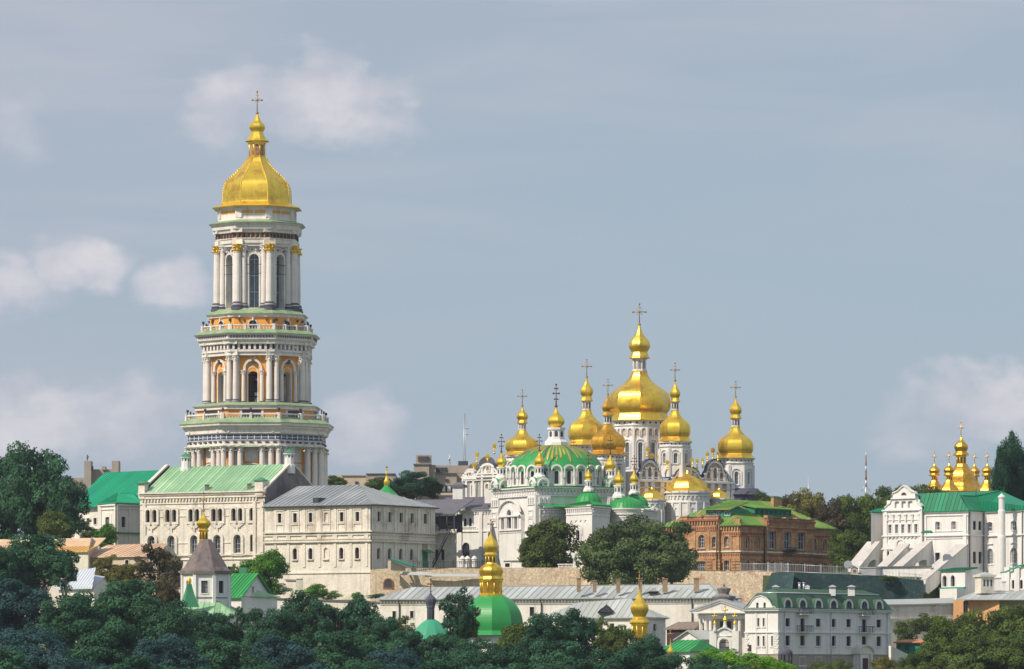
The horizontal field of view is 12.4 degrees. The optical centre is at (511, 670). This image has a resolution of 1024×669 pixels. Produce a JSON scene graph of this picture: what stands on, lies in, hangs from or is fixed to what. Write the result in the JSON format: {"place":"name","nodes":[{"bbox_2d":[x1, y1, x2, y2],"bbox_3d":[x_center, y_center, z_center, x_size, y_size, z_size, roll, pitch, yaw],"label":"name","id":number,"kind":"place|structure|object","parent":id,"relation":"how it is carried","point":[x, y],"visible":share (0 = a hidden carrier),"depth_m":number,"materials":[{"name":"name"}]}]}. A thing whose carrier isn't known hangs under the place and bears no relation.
{"place":"outdoors","nodes":[
{"label":"outdoors","id":0,"kind":"place"},
{"bbox_2d":[73,461,119,490],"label":"apartment block","id":1,"kind":"structure","parent":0,"point":[91,476],"depth_m":1298.00,"materials":[{"name":"concrete"}]},
{"bbox_2d":[328,473,396,487],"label":"long tan building","id":2,"kind":"structure","parent":0,"point":[357,479],"depth_m":1280.00,"materials":[{"name":"paint"}]},
{"bbox_2d":[413,455,468,499],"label":"building","id":3,"kind":"structure","parent":0,"point":[447,476],"depth_m":1254.00,"materials":[{"name":"paint"}]},
{"bbox_2d":[0,569,940,668],"bbox_3d":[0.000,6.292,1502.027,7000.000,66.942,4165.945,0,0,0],"label":"ground","id":4,"kind":"structure","parent":0,"point":[935,593],"depth_m":874.79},
{"bbox_2d":[0,451,23,538],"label":"leafy tree","id":5,"kind":"object","parent":4,"relation":"on","point":[7,530],"visible":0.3,"depth_m":913.44,"materials":[{"name":"green plant"}]},
{"bbox_2d":[0,544,28,586],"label":"leafy tree","id":6,"kind":"object","parent":4,"relation":"on","point":[12,562],"visible":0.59,"depth_m":763.01,"materials":[{"name":"green plant"}]},
{"bbox_2d":[0,648,38,668],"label":"leafy tree","id":7,"kind":"object","parent":4,"relation":"on","point":[8,658],"visible":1,"depth_m":598.45,"materials":[{"name":"green plant"}]},
{"bbox_2d":[0,578,54,644],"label":"leafy tree","id":8,"kind":"object","parent":4,"relation":"on","point":[17,613],"visible":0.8,"depth_m":702.41,"materials":[{"name":"green plant"}]},
{"bbox_2d":[0,625,71,668],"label":"leafy tree","id":9,"kind":"object","parent":4,"relation":"on","point":[37,656],"visible":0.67,"depth_m":637.12,"materials":[{"name":"green plant"}]},
{"bbox_2d":[0,440,73,538],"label":"leafy tree","id":10,"kind":"object","parent":4,"relation":"on","point":[26,488],"visible":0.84,"depth_m":901.85,"materials":[{"name":"green plant"}]},
{"bbox_2d":[2,533,80,645],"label":"leafy tree","id":11,"kind":"object","parent":4,"relation":"on","point":[36,551],"visible":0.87,"depth_m":766.35,"materials":[{"name":"green plant"}]},
{"bbox_2d":[0,536,105,615],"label":"barn","id":12,"kind":"structure","parent":4,"relation":"on","point":[84,549],"depth_m":883.80,"materials":[{"name":"paint"}]},
{"bbox_2d":[36,509,74,538],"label":"leafy tree","id":13,"kind":"object","parent":4,"relation":"on","point":[55,523],"visible":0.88,"depth_m":891.10,"materials":[{"name":"green plant"}]},
{"bbox_2d":[49,554,79,597],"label":"leafy tree","id":14,"kind":"object","parent":4,"relation":"on","point":[70,573],"visible":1,"depth_m":764.25,"materials":[{"name":"green plant"}]},
{"bbox_2d":[44,474,91,537],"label":"leafy tree","id":15,"kind":"object","parent":4,"relation":"on","point":[66,487],"visible":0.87,"depth_m":898.03,"materials":[{"name":"green plant"}]},
{"bbox_2d":[34,589,108,654],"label":"leafy tree","id":16,"kind":"object","parent":4,"relation":"on","point":[59,620],"visible":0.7,"depth_m":697.16,"materials":[{"name":"green plant"}]},
{"bbox_2d":[47,654,110,668],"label":"leafy tree","id":17,"kind":"object","parent":4,"relation":"on","point":[69,663],"visible":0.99,"depth_m":603.58,"materials":[{"name":"green plant"}]},
{"bbox_2d":[54,567,107,607],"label":"cottage","id":18,"kind":"structure","parent":4,"relation":"on","point":[88,578],"depth_m":800.84,"materials":[{"name":"white paint"}]},
{"bbox_2d":[64,616,144,668],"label":"leafy tree","id":19,"kind":"object","parent":4,"relation":"on","point":[114,645],"visible":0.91,"depth_m":647.59,"materials":[{"name":"green plant"}]},
{"bbox_2d":[91,554,117,583],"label":"leafy tree","id":20,"kind":"object","parent":4,"relation":"on","point":[107,564],"visible":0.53,"depth_m":829.04,"materials":[{"name":"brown plant"}]},
{"bbox_2d":[92,523,119,547],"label":"leafy tree","id":21,"kind":"object","parent":4,"relation":"on","point":[108,531],"visible":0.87,"depth_m":953.81,"materials":[{"name":"green plant"}]},
{"bbox_2d":[73,470,158,548],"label":"monastery building","id":22,"kind":"structure","parent":4,"relation":"on","point":[114,499],"depth_m":987.89,"materials":[{"name":"white paint"}]},
{"bbox_2d":[106,563,143,587],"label":"leafy tree","id":23,"kind":"object","parent":4,"relation":"on","point":[124,572],"visible":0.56,"depth_m":813.37,"materials":[{"name":"green plant"}]},
{"bbox_2d":[89,578,163,659],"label":"leafy tree","id":24,"kind":"object","parent":4,"relation":"on","point":[113,602],"visible":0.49,"depth_m":711.81,"materials":[{"name":"green plant"}]},
{"bbox_2d":[90,543,177,606],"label":"barn","id":25,"kind":"structure","parent":4,"relation":"on","point":[126,553],"depth_m":880.87,"materials":[{"name":"orange tile"}]},
{"bbox_2d":[108,655,176,668],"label":"leafy tree","id":26,"kind":"object","parent":4,"relation":"on","point":[137,662],"visible":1,"depth_m":598.11,"materials":[{"name":"green plant"}]},
{"bbox_2d":[133,543,182,607],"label":"leafy tree","id":27,"kind":"object","parent":4,"relation":"on","point":[167,562],"visible":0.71,"depth_m":789.03,"materials":[{"name":"brown plant"}]},
{"bbox_2d":[155,570,180,606],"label":"leafy tree","id":28,"kind":"object","parent":4,"relation":"on","point":[170,592],"visible":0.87,"depth_m":777.03,"materials":[{"name":"brown plant"}]},
{"bbox_2d":[131,633,210,668],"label":"leafy tree","id":29,"kind":"object","parent":4,"relation":"on","point":[161,651],"visible":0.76,"depth_m":638.17,"materials":[{"name":"green plant"}]},
{"bbox_2d":[143,598,198,653],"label":"leafy tree","id":30,"kind":"object","parent":4,"relation":"on","point":[171,618],"visible":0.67,"depth_m":703.38,"materials":[{"name":"green plant"}]},
{"bbox_2d":[187,609,233,653],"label":"leafy tree","id":31,"kind":"object","parent":4,"relation":"on","point":[214,629],"visible":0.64,"depth_m":716.37,"materials":[{"name":"green plant"}]},
{"bbox_2d":[180,492,241,626],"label":"tent roofed church","id":32,"kind":"structure","parent":4,"relation":"on","point":[206,572],"depth_m":756.92,"materials":[{"name":"white paint"}]},
{"bbox_2d":[136,449,312,592],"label":"monastery hall","id":33,"kind":"structure","parent":4,"relation":"on","point":[237,497],"depth_m":956.23,"materials":[{"name":"white paint"}]},
{"bbox_2d":[191,639,263,668],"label":"leafy tree","id":34,"kind":"object","parent":4,"relation":"on","point":[221,654],"visible":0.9,"depth_m":642.65,"materials":[{"name":"green plant"}]},
{"bbox_2d":[191,567,271,662],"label":"house","id":35,"kind":"structure","parent":4,"relation":"on","point":[245,585],"depth_m":797.95,"materials":[{"name":"white paint"}]},
{"bbox_2d":[221,606,252,653],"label":"leafy tree","id":36,"kind":"object","parent":4,"relation":"on","point":[240,627],"visible":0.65,"depth_m":720.94,"materials":[{"name":"green plant"}]},
{"bbox_2d":[179,91,333,485],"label":"bell tower","id":37,"kind":"structure","parent":4,"relation":"on","point":[254,331],"depth_m":1051.53,"materials":[{"name":"white paint"}]},
{"bbox_2d":[250,254,258,307],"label":"window","id":38,"kind":"structure","parent":37,"relation":"in","point":[254,259],"depth_m":1053.81,"materials":[{"name":"glass"}]},
{"bbox_2d":[250,590,279,621],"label":"house wing","id":39,"kind":"structure","parent":4,"relation":"on","point":[264,601],"depth_m":799.60,"materials":[{"name":"paint"}]},
{"bbox_2d":[241,607,296,656],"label":"leafy tree","id":40,"kind":"object","parent":4,"relation":"on","point":[275,623],"visible":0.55,"depth_m":710.55,"materials":[{"name":"green plant"}]},
{"bbox_2d":[248,548,290,593],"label":"leafy tree","id":41,"kind":"object","parent":4,"relation":"on","point":[271,563],"visible":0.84,"depth_m":866.64,"materials":[{"name":"green plant"}]},
{"bbox_2d":[248,634,315,668],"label":"leafy tree","id":42,"kind":"object","parent":4,"relation":"on","point":[297,654],"visible":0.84,"depth_m":648.16,"materials":[{"name":"green plant"}]},
{"bbox_2d":[281,590,328,649],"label":"leafy tree","id":43,"kind":"object","parent":4,"relation":"on","point":[304,617],"visible":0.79,"depth_m":720.36,"materials":[{"name":"green plant"}]},
{"bbox_2d":[305,629,368,668],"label":"leafy tree","id":44,"kind":"object","parent":4,"relation":"on","point":[339,651],"visible":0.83,"depth_m":652.98,"materials":[{"name":"green plant"}]},
{"bbox_2d":[316,604,360,646],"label":"leafy tree","id":45,"kind":"object","parent":4,"relation":"on","point":[336,617],"visible":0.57,"depth_m":719.02,"materials":[{"name":"green plant"}]},
{"bbox_2d":[262,484,438,600],"bbox_3d":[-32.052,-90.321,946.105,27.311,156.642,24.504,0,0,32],"label":"monastery building","id":46,"kind":"structure","parent":4,"relation":"on","point":[343,539],"depth_m":937.27,"materials":[{"name":"white paint"}]},
{"bbox_2d":[339,595,379,657],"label":"leafy tree","id":47,"kind":"object","parent":4,"relation":"on","point":[361,605],"visible":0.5,"depth_m":720.61,"materials":[{"name":"green plant"}]},
{"bbox_2d":[349,613,399,660],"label":"leafy tree","id":48,"kind":"object","parent":4,"relation":"on","point":[376,633],"visible":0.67,"depth_m":713.32,"materials":[{"name":"green plant"}]},
{"bbox_2d":[364,646,423,668],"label":"leafy tree","id":49,"kind":"object","parent":4,"relation":"on","point":[391,657],"visible":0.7,"depth_m":645.97,"materials":[{"name":"green plant"}]},
{"bbox_2d":[384,629,436,666],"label":"leafy tree","id":50,"kind":"object","parent":4,"relation":"on","point":[410,639],"visible":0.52,"depth_m":706.09,"materials":[{"name":"green plant"}]},
{"bbox_2d":[389,470,437,499],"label":"leafy tree","id":51,"kind":"object","parent":4,"relation":"on","point":[408,481],"visible":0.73,"depth_m":1108.25,"materials":[{"name":"green plant"}]},
{"bbox_2d":[414,578,446,642],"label":"black domed chapel","id":52,"kind":"structure","parent":4,"relation":"on","point":[431,626],"depth_m":750.66,"materials":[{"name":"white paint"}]},
{"bbox_2d":[415,499,473,566],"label":"link building","id":53,"kind":"structure","parent":4,"relation":"on","point":[448,523],"depth_m":951.46,"materials":[{"name":"grey paint"}]},
{"bbox_2d":[423,633,468,662],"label":"leafy tree","id":54,"kind":"object","parent":4,"relation":"on","point":[442,642],"visible":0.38,"depth_m":704.40,"materials":[{"name":"green plant"}]},
{"bbox_2d":[428,648,478,668],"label":"leafy tree","id":55,"kind":"object","parent":4,"relation":"on","point":[456,659],"visible":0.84,"depth_m":648.44,"materials":[{"name":"green plant"}]},
{"bbox_2d":[438,586,478,639],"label":"leafy tree","id":56,"kind":"object","parent":4,"relation":"on","point":[460,626],"visible":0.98,"depth_m":733.99,"materials":[{"name":"green plant"}]},
{"bbox_2d":[454,637,500,666],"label":"leafy tree","id":57,"kind":"object","parent":4,"relation":"on","point":[474,647],"visible":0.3,"depth_m":698.28,"materials":[{"name":"green plant"}]},
{"bbox_2d":[467,519,522,652],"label":"green domed church","id":58,"kind":"structure","parent":4,"relation":"on","point":[499,611],"depth_m":759.26,"materials":[{"name":"metal"}]},
{"bbox_2d":[473,642,533,668],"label":"leafy tree","id":59,"kind":"object","parent":4,"relation":"on","point":[502,658],"visible":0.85,"depth_m":650.59,"materials":[{"name":"green plant"}]},
{"bbox_2d":[495,621,529,650],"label":"leafy tree","id":60,"kind":"object","parent":4,"relation":"on","point":[514,633],"visible":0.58,"depth_m":715.06,"materials":[{"name":"green plant"}]},
{"bbox_2d":[517,534,542,567],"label":"leafy tree","id":61,"kind":"object","parent":4,"relation":"on","point":[527,561],"visible":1,"depth_m":925.79,"materials":[{"name":"green plant"}]},
{"bbox_2d":[519,611,569,658],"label":"leafy tree","id":62,"kind":"object","parent":4,"relation":"on","point":[540,626],"visible":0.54,"depth_m":710.17,"materials":[{"name":"green plant"}]},
{"bbox_2d":[518,516,582,567],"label":"leafy tree","id":63,"kind":"object","parent":4,"relation":"on","point":[549,545],"visible":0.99,"depth_m":923.90,"materials":[{"name":"green plant"}]},
{"bbox_2d":[445,384,659,567],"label":"refectory church","id":64,"kind":"structure","parent":4,"relation":"on","point":[557,476],"depth_m":951.01,"materials":[{"name":"white paint"}]},
{"bbox_2d":[376,578,741,645],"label":"long building","id":65,"kind":"structure","parent":4,"relation":"on","point":[675,603],"depth_m":856.30,"materials":[{"name":"paint"}]},
{"bbox_2d":[527,639,600,668],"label":"leafy tree","id":66,"kind":"object","parent":4,"relation":"on","point":[562,650],"visible":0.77,"depth_m":657.59,"materials":[{"name":"green plant"}]},
{"bbox_2d":[370,568,777,603],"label":"retaining wall","id":67,"kind":"structure","parent":4,"relation":"on","point":[746,586],"depth_m":922.25,"materials":[{"name":"brick"}]},
{"bbox_2d":[556,608,599,661],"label":"leafy tree","id":68,"kind":"object","parent":4,"relation":"on","point":[581,629],"visible":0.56,"depth_m":714.26,"materials":[{"name":"green plant"}]},
{"bbox_2d":[573,527,614,584],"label":"leafy tree","id":69,"kind":"object","parent":4,"relation":"on","point":[585,551],"visible":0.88,"depth_m":874.98,"materials":[{"name":"green plant"}]},
{"bbox_2d":[548,598,669,651],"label":"house","id":70,"kind":"structure","parent":4,"relation":"on","point":[617,612],"depth_m":817.34,"materials":[{"name":"white"}]},
{"bbox_2d":[461,303,761,532],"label":"cathedral","id":71,"kind":"structure","parent":4,"relation":"on","point":[649,433],"depth_m":1052.01,"materials":[{"name":"white paint"}]},
{"bbox_2d":[587,646,649,668],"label":"leafy tree","id":72,"kind":"object","parent":4,"relation":"on","point":[625,659],"visible":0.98,"depth_m":653.46,"materials":[{"name":"green plant"}]},
{"bbox_2d":[601,624,635,658],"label":"leafy tree","id":73,"kind":"object","parent":4,"relation":"on","point":[615,641],"visible":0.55,"depth_m":721.04,"materials":[{"name":"green plant"}]},
{"bbox_2d":[587,513,661,584],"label":"leafy tree","id":74,"kind":"object","parent":4,"relation":"on","point":[624,556],"visible":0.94,"depth_m":869.17,"materials":[{"name":"green plant"}]},
{"bbox_2d":[629,572,649,641],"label":"golden onion church","id":75,"kind":"structure","parent":4,"relation":"on","point":[639,622],"depth_m":756.96,"materials":[{"name":"gold metal"}]},
{"bbox_2d":[629,633,666,664],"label":"leafy tree","id":76,"kind":"object","parent":4,"relation":"on","point":[646,649],"visible":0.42,"depth_m":716.13,"materials":[{"name":"green plant"}]},
{"bbox_2d":[632,520,699,583],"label":"leafy tree","id":77,"kind":"object","parent":4,"relation":"on","point":[673,554],"visible":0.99,"depth_m":865.44,"materials":[{"name":"green plant"}]},
{"bbox_2d":[663,622,703,644],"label":"outbuilding","id":78,"kind":"structure","parent":4,"relation":"on","point":[677,629],"depth_m":810.76,"materials":[{"name":"brown"}]},
{"bbox_2d":[660,639,721,668],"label":"outbuilding","id":79,"kind":"structure","parent":4,"relation":"on","point":[689,648],"depth_m":777.43,"materials":[{"name":"green paint"}]},
{"bbox_2d":[673,630,727,651],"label":"outbuilding","id":80,"kind":"structure","parent":4,"relation":"on","point":[703,635],"depth_m":792.26,"materials":[{"name":"grey metal"}]},
{"bbox_2d":[689,584,746,659],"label":"gatehouse","id":81,"kind":"object","parent":4,"relation":"on","point":[707,611],"visible":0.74,"depth_m":796.37,"materials":[{"name":"white paint"}]},
{"bbox_2d":[709,606,739,666],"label":"ornate gate","id":82,"kind":"structure","parent":4,"relation":"on","point":[716,637],"depth_m":785.38,"materials":[{"name":"white paint"}]},
{"bbox_2d":[713,648,758,668],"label":"shrub","id":83,"kind":"object","parent":4,"relation":"on","point":[731,658],"visible":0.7,"depth_m":748.10,"materials":[{"name":"green plant"}]},
{"bbox_2d":[663,496,837,571],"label":"brick building","id":84,"kind":"structure","parent":4,"relation":"on","point":[730,535],"depth_m":912.69,"materials":[{"name":"brown brick"}]},
{"bbox_2d":[786,487,825,520],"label":"leafy tree","id":85,"kind":"object","parent":4,"relation":"on","point":[805,503],"visible":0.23,"depth_m":983.83,"materials":[{"name":"green plant"}]},
{"bbox_2d":[740,583,895,668],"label":"hotel","id":86,"kind":"structure","parent":4,"relation":"on","point":[806,625],"depth_m":787.23,"materials":[{"name":"white paint"}]},
{"bbox_2d":[812,497,850,534],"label":"leafy tree","id":87,"kind":"object","parent":4,"relation":"on","point":[831,514],"visible":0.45,"depth_m":972.79,"materials":[{"name":"green plant"}]},
{"bbox_2d":[833,529,870,568],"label":"leafy tree","id":88,"kind":"object","parent":4,"relation":"on","point":[849,548],"visible":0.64,"depth_m":913.46,"materials":[{"name":"green plant"}]},
{"bbox_2d":[837,493,870,541],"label":"leafy tree","id":89,"kind":"object","parent":4,"relation":"on","point":[857,518],"visible":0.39,"depth_m":988.20,"materials":[{"name":"green plant"}]},
{"bbox_2d":[785,572,923,605],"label":"roof","id":90,"kind":"structure","parent":4,"relation":"on","point":[902,588],"depth_m":869.26,"materials":[{"name":"metal"}]},
{"bbox_2d":[764,573,793,590],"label":"netting","id":91,"kind":"object","parent":90,"relation":"hanging from","point":[783,580],"visible":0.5,"depth_m":868.84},
{"bbox_2d":[876,566,931,576],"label":"terrace wall","id":92,"kind":"structure","parent":4,"relation":"on","point":[913,570],"depth_m":874.38,"materials":[{"name":"white paint"}]},
{"bbox_2d":[892,618,924,640],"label":"shrub","id":93,"kind":"object","parent":4,"relation":"on","point":[904,630],"visible":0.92,"depth_m":834.15,"materials":[{"name":"green plant"}]},
{"bbox_2d":[883,598,953,647],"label":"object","id":94,"kind":"structure","parent":4,"relation":"on","point":[907,609],"depth_m":845.93,"materials":[{"name":"paint"}]},
{"bbox_2d":[914,641,953,668],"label":"leafy tree","id":95,"kind":"object","parent":4,"relation":"on","point":[930,652],"visible":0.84,"depth_m":748.62,"materials":[{"name":"green plant"}]},
{"bbox_2d":[848,485,1023,599],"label":"buttressed church","id":96,"kind":"structure","parent":4,"relation":"on","point":[956,541],"depth_m":882.92,"materials":[{"name":"white paint"}]},
{"bbox_2d":[918,615,966,647],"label":"leafy tree","id":97,"kind":"object","parent":4,"relation":"on","point":[939,631],"visible":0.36,"depth_m":768.07,"materials":[{"name":"green plant"}]},
{"bbox_2d":[928,422,991,491],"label":"gilded church","id":98,"kind":"structure","parent":4,"relation":"on","point":[961,476],"depth_m":1117.25,"materials":[{"name":"gold metal"}]},
{"bbox_2d":[937,634,995,668],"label":"leafy tree","id":99,"kind":"object","parent":4,"relation":"on","point":[972,652],"visible":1,"depth_m":742.21,"materials":[{"name":"green plant"}]},
{"bbox_2d":[953,608,1008,649],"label":"leafy tree","id":100,"kind":"object","parent":4,"relation":"on","point":[982,627],"visible":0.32,"depth_m":776.52,"materials":[{"name":"green plant"}]},
{"bbox_2d":[953,591,1023,624],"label":"service building","id":101,"kind":"structure","parent":4,"relation":"on","point":[986,603],"depth_m":846.00,"materials":[{"name":"beige paint"}]},
{"bbox_2d":[973,572,995,593],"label":"chimney tower","id":102,"kind":"structure","parent":101,"relation":"on","point":[984,582],"depth_m":850.90,"materials":[{"name":"beige paint"}]},
{"bbox_2d":[988,445,1013,495],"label":"poplar tree","id":103,"kind":"object","parent":4,"relation":"on","point":[1001,474],"visible":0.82,"depth_m":984.05,"materials":[{"name":"green plant"}]},
{"bbox_2d":[982,631,1023,668],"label":"leafy tree","id":104,"kind":"object","parent":4,"relation":"on","point":[1004,657],"visible":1,"depth_m":742.29,"materials":[{"name":"green plant"}]},
{"bbox_2d":[992,564,1023,590],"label":"chapel","id":105,"kind":"structure","parent":4,"relation":"on","point":[1014,578],"depth_m":860.26,"materials":[{"name":"white paint"}]},
{"bbox_2d":[995,430,1023,500],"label":"poplar tree","id":106,"kind":"object","parent":4,"relation":"on","point":[1013,451],"visible":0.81,"depth_m":988.24,"materials":[{"name":"green plant"}]},
{"bbox_2d":[995,604,1023,650],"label":"leafy tree","id":107,"kind":"object","parent":4,"relation":"on","point":[1011,622],"visible":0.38,"depth_m":777.23,"materials":[{"name":"green plant"}]},
{"bbox_2d":[0,0,1023,538],"label":"sky","id":108,"kind":"structure","parent":0,"point":[814,207],"materials":[{"name":"blue"}]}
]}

